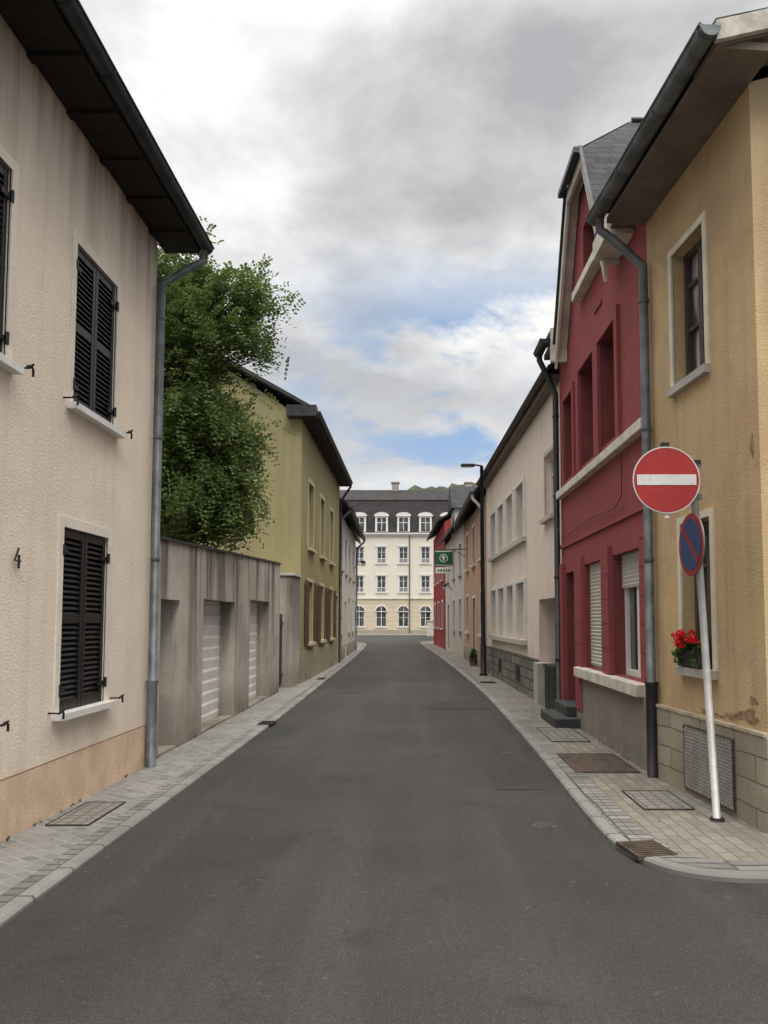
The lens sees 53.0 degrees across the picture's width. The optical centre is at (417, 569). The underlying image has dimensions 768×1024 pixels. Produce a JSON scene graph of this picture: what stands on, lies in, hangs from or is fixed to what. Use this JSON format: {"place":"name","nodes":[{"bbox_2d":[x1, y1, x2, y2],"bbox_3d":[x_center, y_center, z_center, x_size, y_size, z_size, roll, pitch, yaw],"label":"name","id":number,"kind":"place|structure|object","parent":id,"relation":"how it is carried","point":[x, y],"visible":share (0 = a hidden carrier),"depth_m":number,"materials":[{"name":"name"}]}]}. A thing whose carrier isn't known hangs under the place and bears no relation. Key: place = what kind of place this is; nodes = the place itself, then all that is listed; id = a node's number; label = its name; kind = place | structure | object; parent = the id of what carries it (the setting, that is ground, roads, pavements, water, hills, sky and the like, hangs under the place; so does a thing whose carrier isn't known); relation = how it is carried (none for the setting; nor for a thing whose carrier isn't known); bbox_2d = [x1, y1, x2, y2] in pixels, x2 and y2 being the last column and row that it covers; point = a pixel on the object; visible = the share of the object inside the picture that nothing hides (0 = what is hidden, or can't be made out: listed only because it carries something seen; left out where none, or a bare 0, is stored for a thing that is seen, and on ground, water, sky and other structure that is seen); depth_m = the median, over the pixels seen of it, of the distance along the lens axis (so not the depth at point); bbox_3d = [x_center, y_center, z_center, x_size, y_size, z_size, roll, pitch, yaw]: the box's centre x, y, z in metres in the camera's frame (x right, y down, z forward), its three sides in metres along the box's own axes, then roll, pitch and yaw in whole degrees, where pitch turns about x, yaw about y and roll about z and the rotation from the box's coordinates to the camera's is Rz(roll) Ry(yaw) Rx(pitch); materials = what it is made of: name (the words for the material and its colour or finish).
{"place":"outdoors","nodes":[
{"label":"outdoors","id":0,"kind":"place"},
{"bbox_2d":[0,14,157,779],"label":"walls","id":1,"kind":"structure","parent":0,"point":[57,457],"depth_m":6.28,"materials":[{"name":"beige paint"}]},
{"bbox_2d":[0,162,114,710],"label":"window shutters","id":2,"kind":"object","parent":1,"relation":"attached to","point":[81,665],"visible":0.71,"depth_m":6.91,"materials":[{"name":"wood"}]},
{"bbox_2d":[0,185,118,695],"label":"shutter hinges","id":3,"kind":"object","parent":2,"relation":"attached to","point":[10,196],"visible":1,"depth_m":6.56,"materials":[{"name":"black metal"}]},
{"bbox_2d":[0,144,121,712],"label":"window surround","id":4,"kind":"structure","parent":1,"relation":"attached to","point":[10,162],"depth_m":6.51,"materials":[{"name":"paint"}]},
{"bbox_2d":[0,352,125,720],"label":"window sill","id":5,"kind":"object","parent":1,"relation":"attached to","point":[10,366],"visible":0.79,"depth_m":6.62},
{"bbox_2d":[0,363,132,731],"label":"shutter holders","id":6,"kind":"object","parent":1,"relation":"attached to","point":[62,712],"visible":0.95,"depth_m":6.13,"materials":[{"name":"black metal"}]},
{"bbox_2d":[0,724,145,780],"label":"plinth line","id":7,"kind":"object","parent":1,"relation":"attached to","point":[67,754],"visible":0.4,"depth_m":6.41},
{"bbox_2d":[62,263,107,639],"bbox_3d":[-3.038,-0.931,4.842,0.001,4.020,5.140,0,-4,0],"label":"dark recess","id":8,"kind":"object","parent":1,"relation":"attached to","point":[85,327],"depth_m":7.05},
{"bbox_2d":[0,0,199,253],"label":"soffit boards","id":9,"kind":"object","parent":1,"relation":"attached to","point":[49,42],"visible":1,"depth_m":6.45,"materials":[{"name":"brown wood"}]},
{"bbox_2d":[148,249,206,680],"bbox_3d":[-2.682,-0.787,8.601,0.474,5.850,0.369,0,-4,0],"label":"downpipe","id":10,"kind":"object","parent":1,"relation":"attached to","point":[162,284],"visible":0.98,"depth_m":8.46,"materials":[{"name":"grey metal"}]},
{"bbox_2d":[279,573,301,686],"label":"garden gate with pier","id":11,"kind":"structure","parent":0,"point":[289,635],"depth_m":18.24,"materials":[{"name":"concrete"}]},
{"bbox_2d":[0,636,767,1023],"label":"road","id":12,"kind":"structure","parent":0,"point":[384,850],"depth_m":4.34,"materials":[{"name":"asphalt"}]},
{"bbox_2d":[0,642,365,926],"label":"pavement with kerb","id":13,"kind":"structure","parent":12,"relation":"on","point":[27,853],"depth_m":6.72,"materials":[{"name":"stone"}]},
{"bbox_2d":[0,726,145,843],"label":"plinth","id":14,"kind":"structure","parent":13,"relation":"on","point":[29,798],"depth_m":6.41,"materials":[{"name":"paint"}]},
{"bbox_2d":[45,801,125,825],"bbox_3d":[-2.685,1.989,6.257,0.330,0.028,0.750,0,-4,0],"label":"inset pavement cover","id":15,"kind":"object","parent":13,"relation":"on","point":[88,813],"visible":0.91,"depth_m":6.22,"materials":[{"name":"stone"}]},
{"bbox_2d":[145,680,158,767],"bbox_3d":[-2.875,1.673,8.297,0.135,0.941,0.135,0,-4,0],"label":"cast downpipe foot","id":16,"kind":"object","parent":13,"relation":"on","point":[151,726],"visible":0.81,"depth_m":8.26},
{"bbox_2d":[147,536,281,758],"bbox_3d":[-3.755,1.006,12.733,1.630,2.880,8.658,0,-4,0],"label":"concrete garage row","id":17,"kind":"object","parent":13,"relation":"on","point":[218,636],"visible":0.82,"depth_m":11.78,"materials":[{"name":"concrete"}]},
{"bbox_2d":[151,216,305,559],"bbox_3d":[-4.412,-1.743,13.037,4.897,8.420,3.512,0,-4,0],"label":"locust tree","id":18,"kind":"object","parent":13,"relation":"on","point":[210,438],"visible":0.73,"depth_m":12.38,"materials":[{"name":"green plant"}]},
{"bbox_2d":[164,349,339,682],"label":"walls","id":19,"kind":"structure","parent":13,"relation":"on","point":[301,459],"depth_m":19.60,"materials":[{"name":"yellow paint"}]},
{"bbox_2d":[223,356,339,463],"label":"roof","id":20,"kind":"structure","parent":19,"relation":"on","point":[283,397],"depth_m":19.71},
{"bbox_2d":[316,411,352,483],"bbox_3d":[-2.538,-3.605,24.344,0.184,0.081,10.100,0,-4,0],"label":"gutter","id":21,"kind":"object","parent":20,"relation":"attached to","point":[332,442],"visible":1,"depth_m":22.79,"materials":[{"name":"metal"}]},
{"bbox_2d":[305,580,335,643],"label":"open shutters","id":22,"kind":"object","parent":19,"relation":"attached to","point":[317,596],"visible":1,"depth_m":22.58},
{"bbox_2d":[307,476,337,660],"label":"window surrounds","id":23,"kind":"object","parent":19,"relation":"attached to","point":[332,510],"depth_m":23.79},
{"bbox_2d":[301,417,349,486],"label":"soffit","id":24,"kind":"structure","parent":19,"relation":"attached to","point":[315,430],"depth_m":22.87,"materials":[{"name":"brown wood"}]},
{"bbox_2d":[286,405,317,418],"bbox_3d":[-2.925,-3.980,19.442,0.751,0.280,0.332,0,-4,0],"label":"verge return","id":25,"kind":"object","parent":24,"relation":"on","point":[296,411],"visible":1,"depth_m":19.28,"materials":[{"name":"metal"}]},
{"bbox_2d":[339,484,351,661],"bbox_3d":[-2.735,0.098,29.008,0.440,6.750,0.191,0,-4,0],"label":"downpipe","id":26,"kind":"object","parent":19,"relation":"attached to","point":[340,580],"visible":0.98,"depth_m":28.91,"materials":[{"name":"metal"}]},
{"bbox_2d":[299,643,334,683],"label":"plinth","id":27,"kind":"structure","parent":13,"relation":"on","point":[315,661],"depth_m":21.99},
{"bbox_2d":[338,639,355,660],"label":"plinth","id":28,"kind":"structure","parent":13,"relation":"on","point":[350,647],"depth_m":34.87,"materials":[{"name":"stone"}]},
{"bbox_2d":[339,511,355,656],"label":"walls","id":29,"kind":"structure","parent":13,"relation":"on","point":[348,568],"depth_m":34.63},
{"bbox_2d":[340,498,361,538],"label":"roof","id":30,"kind":"structure","parent":29,"relation":"on","point":[350,522],"depth_m":34.99,"materials":[{"name":"stone"}]},
{"bbox_2d":[338,508,364,661],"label":"downpipe","id":31,"kind":"object","parent":29,"relation":"attached to","point":[343,517],"visible":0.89,"depth_m":40.78,"materials":[{"name":"grey metal"}]},
{"bbox_2d":[0,641,767,906],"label":"sett border","id":32,"kind":"object","parent":13,"relation":"on","point":[615,815],"visible":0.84,"depth_m":6.38,"materials":[{"name":"stone"}]},
{"bbox_2d":[332,660,544,789],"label":"road repair patches","id":33,"kind":"object","parent":12,"relation":"on","point":[512,777],"visible":1,"depth_m":8.37,"materials":[{"name":"asphalt"}]},
{"bbox_2d":[420,641,767,882],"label":"pavement with kerb","id":34,"kind":"structure","parent":12,"relation":"on","point":[699,834],"depth_m":6.14,"materials":[{"name":"stone"}]},
{"bbox_2d":[433,518,450,648],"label":"walls","id":35,"kind":"structure","parent":34,"relation":"on","point":[439,634],"depth_m":45.34,"materials":[{"name":"paint"}]},
{"bbox_2d":[445,517,470,656],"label":"walls","id":36,"kind":"structure","parent":34,"relation":"on","point":[454,641],"depth_m":36.19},
{"bbox_2d":[447,487,476,514],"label":"dormer roof","id":37,"kind":"structure","parent":36,"relation":"attached to","point":[457,497],"depth_m":37.00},
{"bbox_2d":[463,644,479,667],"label":"plinth","id":38,"kind":"structure","parent":34,"relation":"on","point":[466,651],"depth_m":29.79,"materials":[{"name":"concrete"}]},
{"bbox_2d":[461,464,487,675],"bbox_3d":[1.613,-0.013,22.049,0.747,6.088,0.260,0,-4,0],"label":"street lamp","id":39,"kind":"object","parent":34,"relation":"on","point":[483,656],"visible":0.99,"depth_m":21.99,"materials":[{"name":"black metal"}]},
{"bbox_2d":[464,495,486,649],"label":"walls","id":40,"kind":"structure","parent":34,"relation":"on","point":[472,581],"depth_m":28.25,"materials":[{"name":"pink paint"}]},
{"bbox_2d":[435,549,465,573],"bbox_3d":[1.340,-0.337,31.588,1.320,1.020,0.148,0,-4,0],"label":"hanging pub sign","id":41,"kind":"object","parent":40,"relation":"attached to","point":[443,558],"visible":0.98,"depth_m":31.53,"materials":[{"name":"metal"}]},
{"bbox_2d":[456,486,485,525],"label":"roof","id":42,"kind":"structure","parent":40,"relation":"on","point":[471,508],"depth_m":28.50,"materials":[{"name":"stone"}]},
{"bbox_2d":[466,515,480,648],"bbox_3d":[2.022,0.836,27.825,0.022,4.980,6.800,0,-4,-1],"label":"window surrounds white paint","id":43,"kind":"object","parent":40,"relation":"attached to","point":[467,595],"visible":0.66,"depth_m":28.30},
{"bbox_2d":[486,645,538,698],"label":"plinth","id":44,"kind":"structure","parent":34,"relation":"on","point":[510,662],"depth_m":18.00,"materials":[{"name":"grey stone"}]},
{"bbox_2d":[486,377,561,662],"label":"walls","id":45,"kind":"structure","parent":34,"relation":"on","point":[531,559],"depth_m":15.85,"materials":[{"name":"paint"}]},
{"bbox_2d":[488,536,527,644],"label":"window bands","id":46,"kind":"object","parent":45,"relation":"attached to","point":[514,544],"depth_m":18.24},
{"bbox_2d":[490,476,526,639],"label":"window posts","id":47,"kind":"object","parent":45,"relation":"attached to","point":[496,512],"depth_m":18.98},
{"bbox_2d":[484,374,558,488],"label":"soffit","id":48,"kind":"structure","parent":45,"relation":"attached to","point":[543,394],"depth_m":16.15,"materials":[{"name":"beige wood"}]},
{"bbox_2d":[476,372,544,485],"bbox_3d":[2.003,-2.961,18.390,0.442,0.076,10.684,0,-4,0],"label":"gutter","id":49,"kind":"object","parent":48,"relation":"attached to","point":[537,385],"visible":0.78,"depth_m":16.02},
{"bbox_2d":[533,662,555,708],"bbox_3d":[2.443,2.091,13.829,0.390,0.800,1.930,0,-4,-2],"label":"utility cabinet","id":50,"kind":"object","parent":34,"relation":"on","point":[545,683],"visible":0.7,"depth_m":13.71,"materials":[{"name":"metal"}]},
{"bbox_2d":[541,700,580,728],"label":"entrance steps","id":51,"kind":"structure","parent":34,"relation":"on","point":[562,714],"depth_m":11.40,"materials":[{"name":"stone"}]},
{"bbox_2d":[536,727,590,741],"bbox_3d":[1.970,2.262,10.523,0.500,0.028,1.300,0,-4,0],"label":"inset pavement cover","id":52,"kind":"object","parent":34,"relation":"on","point":[552,734],"visible":0.81,"depth_m":10.43,"materials":[{"name":"concrete"}]},
{"bbox_2d":[557,753,640,772],"bbox_3d":[1.950,2.123,8.428,0.660,0.028,1.100,0,-4,0],"label":"steel access plate","id":53,"kind":"object","parent":34,"relation":"on","point":[594,762],"visible":0.91,"depth_m":8.36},
{"bbox_2d":[559,186,646,699],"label":"walls","id":54,"kind":"structure","parent":34,"relation":"on","point":[597,492],"depth_m":9.59,"materials":[{"name":"red paint"}]},
{"bbox_2d":[536,355,560,699],"bbox_3d":[2.180,-0.624,12.793,0.360,6.060,0.108,0,-4,0],"label":"downpipe","id":55,"kind":"object","parent":54,"relation":"attached to","point":[547,377],"visible":0.87,"depth_m":12.77,"materials":[{"name":"metal"}]},
{"bbox_2d":[571,251,600,301],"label":"gable sill","id":56,"kind":"structure","parent":54,"relation":"attached to","point":[587,276],"depth_m":10.60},
{"bbox_2d":[559,304,621,711],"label":"projecting frames","id":57,"kind":"structure","parent":54,"relation":"attached to","point":[593,352],"depth_m":10.87,"materials":[{"name":"red paint"}]},
{"bbox_2d":[550,214,633,362],"bbox_3d":[2.265,-3.735,10.535,0.304,0.550,3.832,0,-4,0],"label":"eave box","id":58,"kind":"object","parent":54,"relation":"attached to","point":[603,248],"visible":0.69,"depth_m":9.06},
{"bbox_2d":[533,338,549,355],"bbox_3d":[2.045,-3.659,12.743,0.177,0.091,0.711,0,-4,0],"label":"gutter","id":59,"kind":"object","parent":58,"relation":"attached to","point":[540,347],"visible":0.89,"depth_m":12.61,"materials":[{"name":"metal"}]},
{"bbox_2d":[555,121,640,341],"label":"gable roof","id":60,"kind":"structure","parent":54,"relation":"attached to","point":[603,154],"depth_m":10.43,"materials":[{"name":"stone"}]},
{"bbox_2d":[558,146,578,197],"bbox_3d":[2.134,-5.627,10.945,0.087,0.080,1.140,0,-4,0],"label":"hip edge","id":61,"kind":"object","parent":60,"relation":"attached to","point":[569,170],"visible":1,"depth_m":10.85,"materials":[{"name":"metal"}]},
{"bbox_2d":[553,145,595,344],"bbox_3d":[2.199,-4.679,10.883,0.050,2.120,3.200,0,-4,0],"label":"verge flashing","id":62,"kind":"object","parent":60,"relation":"attached to","point":[586,179],"visible":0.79,"depth_m":11.56,"materials":[{"name":"metal"}]},
{"bbox_2d":[555,156,618,368],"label":"barge boards","id":63,"kind":"object","parent":60,"relation":"attached to","point":[575,185],"visible":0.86,"depth_m":11.71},
{"bbox_2d":[556,417,641,499],"bbox_3d":[2.365,-1.371,10.439,0.120,0.120,4.810,0,-4,0],"label":"string course","id":64,"kind":"object","parent":54,"relation":"attached to","point":[624,440],"visible":0.77,"depth_m":9.64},
{"bbox_2d":[560,504,642,548],"bbox_3d":[2.395,-0.523,10.382,0.040,0.060,4.850,0,-4,0],"label":"thin course","id":65,"kind":"object","parent":54,"relation":"attached to","point":[627,514],"visible":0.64,"depth_m":9.71,"materials":[{"name":"red paint"}]},
{"bbox_2d":[565,220,640,699],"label":"reveals","id":66,"kind":"object","parent":54,"relation":"attached to","point":[607,391],"visible":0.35,"depth_m":11.03,"materials":[{"name":"paint"}]},
{"bbox_2d":[590,551,638,666],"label":"roller shutters","id":67,"kind":"object","parent":66,"relation":"attached to","point":[630,569],"visible":0.62,"depth_m":10.55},
{"bbox_2d":[593,586,640,677],"bbox_3d":[2.552,0.575,9.709,0.077,1.460,2.651,0,-4,-2],"label":"window frame","id":68,"kind":"object","parent":54,"relation":"attached to","point":[632,672],"visible":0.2,"depth_m":9.38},
{"bbox_2d":[630,587,637,669],"bbox_3d":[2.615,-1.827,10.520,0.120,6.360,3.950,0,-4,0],"label":"glass window","id":69,"kind":"structure","parent":54,"relation":"attached to","point":[633,626],"depth_m":9.25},
{"bbox_2d":[577,679,646,770],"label":"plinth","id":70,"kind":"structure","parent":34,"relation":"on","point":[614,719],"depth_m":9.15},
{"bbox_2d":[574,667,645,697],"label":"ground sill","id":71,"kind":"structure","parent":70,"relation":"on","point":[636,689],"depth_m":9.06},
{"bbox_2d":[616,839,677,859],"bbox_3d":[1.558,1.913,5.259,0.280,0.031,0.345,1,-4,-10],"label":"gully grate","id":72,"kind":"object","parent":34,"relation":"on","point":[639,849],"visible":0.96,"depth_m":5.22,"materials":[{"name":"metal"}]},
{"bbox_2d":[644,682,657,777],"bbox_3d":[2.352,1.605,7.724,0.141,0.941,0.141,0,-4,0],"label":"cast downpipe foot","id":73,"kind":"object","parent":34,"relation":"on","point":[651,724],"visible":0.91,"depth_m":7.68},
{"bbox_2d":[622,790,694,809],"bbox_3d":[2.070,2.007,6.682,0.420,0.028,0.700,0,-4,0],"label":"inset pavement cover","id":74,"kind":"object","parent":34,"relation":"on","point":[655,800],"visible":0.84,"depth_m":6.64,"materials":[{"name":"stone"}]},
{"bbox_2d":[632,442,724,822],"bbox_3d":[2.080,0.477,6.032,0.623,2.989,0.437,2,-5,-33],"label":"no entry sign post","id":75,"kind":"object","parent":34,"relation":"on","point":[665,478],"visible":1,"depth_m":6.11,"materials":[{"name":"white metal"}]},
{"bbox_2d":[646,77,767,732],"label":"walls","id":76,"kind":"structure","parent":34,"relation":"on","point":[714,419],"depth_m":6.39,"materials":[{"name":"paint"}]},
{"bbox_2d":[595,217,655,681],"bbox_3d":[2.133,-0.818,7.897,0.532,5.760,0.117,0,-4,0],"label":"downpipe","id":77,"kind":"object","parent":76,"relation":"attached to","point":[624,249],"visible":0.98,"depth_m":7.90,"materials":[{"name":"grey metal"}]},
{"bbox_2d":[607,42,767,224],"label":"soffit","id":78,"kind":"structure","parent":76,"relation":"attached to","point":[710,97],"depth_m":6.58,"materials":[{"name":"beige wood"}]},
{"bbox_2d":[607,7,767,212],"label":"roof","id":79,"kind":"structure","parent":76,"relation":"on","point":[762,73],"depth_m":6.47,"materials":[{"name":"stone"}]},
{"bbox_2d":[585,22,720,225],"bbox_3d":[1.990,-3.807,6.893,0.401,0.091,2.713,0,-4,0],"label":"gutter","id":80,"kind":"object","parent":79,"relation":"attached to","point":[692,54],"visible":0.85,"depth_m":6.43,"materials":[{"name":"grey metal"}]},
{"bbox_2d":[714,8,767,43],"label":"barge board","id":81,"kind":"object","parent":79,"relation":"attached to","point":[744,25],"visible":0.8,"depth_m":5.61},
{"bbox_2d":[667,363,717,679],"bbox_3d":[2.525,-0.400,6.979,0.240,2.724,0.805,0,-4,0],"label":"window sill","id":82,"kind":"structure","parent":76,"relation":"attached to","point":[691,378],"depth_m":6.91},
{"bbox_2d":[671,629,712,668],"bbox_3d":[2.469,0.712,6.931,0.297,0.354,0.571,0,-4,0],"label":"geranium window box","id":83,"kind":"object","parent":82,"relation":"on","point":[689,655],"visible":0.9,"depth_m":6.91,"materials":[{"name":"green plant"}]},
{"bbox_2d":[667,210,718,671],"bbox_3d":[2.497,-1.119,7.024,0.098,4.025,0.802,0,-4,0],"label":"window surround","id":84,"kind":"object","parent":76,"relation":"attached to","point":[701,220],"visible":0.84,"depth_m":6.77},
{"bbox_2d":[683,237,711,650],"bbox_3d":[2.635,-1.086,7.034,0.104,3.960,0.674,0,-4,0],"label":"window frame","id":85,"kind":"object","parent":84,"relation":"in","point":[689,285],"visible":0.23,"depth_m":7.17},
{"bbox_2d":[690,254,708,640],"bbox_3d":[2.661,-1.086,7.036,0.001,3.960,0.672,0,-4,-5],"label":"glass window curtain","id":86,"kind":"object","parent":85,"relation":"in","point":[695,314],"depth_m":7.31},
{"bbox_2d":[693,32,767,81],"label":"gable soffit","id":87,"kind":"structure","parent":76,"relation":"attached to","point":[713,50],"depth_m":5.70,"materials":[{"name":"beige wood"}]},
{"bbox_2d":[702,435,758,724],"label":"exposed render patches","id":88,"kind":"object","parent":76,"relation":"attached to","point":[748,715],"visible":0.95,"depth_m":5.99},
{"bbox_2d":[657,707,767,833],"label":"stone plinth","id":89,"kind":"structure","parent":34,"relation":"on","point":[751,758],"depth_m":6.06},
{"bbox_2d":[683,724,735,812],"bbox_3d":[2.468,1.668,6.559,0.093,0.570,0.921,0,-4,0],"label":"plinth grille frame","id":90,"kind":"object","parent":89,"relation":"attached to","point":[733,764],"visible":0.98,"depth_m":6.23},
{"bbox_2d":[684,726,736,811],"bbox_3d":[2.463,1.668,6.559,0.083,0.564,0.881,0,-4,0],"label":"plinth grille","id":91,"kind":"object","parent":89,"relation":"attached to","point":[691,767],"visible":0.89,"depth_m":6.59,"materials":[{"name":"metal"}]},
{"bbox_2d":[656,703,767,736],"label":"plinth cap","id":92,"kind":"object","parent":89,"relation":"on","point":[730,725],"visible":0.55,"depth_m":6.37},
{"bbox_2d":[355,599,433,629],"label":"ground walls","id":93,"kind":"structure","parent":0,"point":[371,605],"depth_m":85.88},
{"bbox_2d":[355,598,433,598],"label":"string course","id":94,"kind":"object","parent":93,"relation":"on","point":[394,598],"visible":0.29,"depth_m":85.85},
{"bbox_2d":[355,536,435,597],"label":"walls","id":95,"kind":"structure","parent":94,"relation":"on","point":[392,569],"depth_m":86.20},
{"bbox_2d":[355,548,429,625],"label":"glass window","id":96,"kind":"structure","parent":95,"relation":"attached to","point":[401,585],"depth_m":86.21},
{"bbox_2d":[355,547,430,626],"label":"window frames","id":97,"kind":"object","parent":95,"relation":"attached to","point":[381,617],"visible":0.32,"depth_m":86.18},
{"bbox_2d":[355,545,431,627],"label":"trim","id":98,"kind":"structure","parent":95,"relation":"attached to","point":[407,562],"depth_m":86.05,"materials":[{"name":"white paint"}]},
{"bbox_2d":[363,533,428,535],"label":"cornice","id":99,"kind":"structure","parent":95,"relation":"on","point":[396,534],"depth_m":86.20,"materials":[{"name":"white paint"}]},
{"bbox_2d":[340,490,448,532],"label":"mansard","id":100,"kind":"object","parent":99,"relation":"on","point":[392,504],"visible":0.21,"depth_m":88.14,"materials":[{"name":"stone"}]},
{"bbox_2d":[356,512,446,531],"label":"dormers","id":101,"kind":"object","parent":100,"relation":"attached to","point":[381,515],"visible":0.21,"depth_m":86.51,"materials":[{"name":"white paint"}]},
{"bbox_2d":[358,518,429,528],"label":"dormer glass","id":102,"kind":"object","parent":101,"relation":"attached to","point":[400,524],"visible":0.27,"depth_m":86.63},
{"bbox_2d":[79,0,767,489],"label":"sky","id":103,"kind":"structure","parent":0,"point":[401,165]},
{"bbox_2d":[408,482,477,489],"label":"wooded hill","id":104,"kind":"structure","parent":0,"point":[414,487],"depth_m":170.95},
{"bbox_2d":[451,508,471,537],"bbox_3d":[2.416,-2.228,37.377,1.511,1.200,2.064,0,-4,0],"label":"dormer","id":105,"kind":"object","parent":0,"point":[456,511],"depth_m":36.39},
{"label":"ground","id":106,"kind":"structure","parent":0,"visible":0},
{"bbox_2d":[357,630,426,633],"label":"base","id":107,"kind":"object","parent":106,"relation":"on","point":[391,631],"visible":0.21,"depth_m":85.65,"materials":[{"name":"stone"}]},
{"bbox_3d":[-6.870,-5.759,5.108,8.760,3.450,8.030,0,-4,0],"label":"roof","id":108,"kind":"object","parent":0,"visible":0},
{"bbox_2d":[54,0,214,254],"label":"gutter","id":109,"kind":"object","parent":108,"relation":"attached to","point":[76,17],"visible":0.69,"depth_m":6.50,"materials":[{"name":"metal"}]},
{"bbox_2d":[54,0,212,253],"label":"gutter brackets","id":110,"kind":"object","parent":109,"relation":"attached to","point":[70,4],"visible":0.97,"depth_m":6.09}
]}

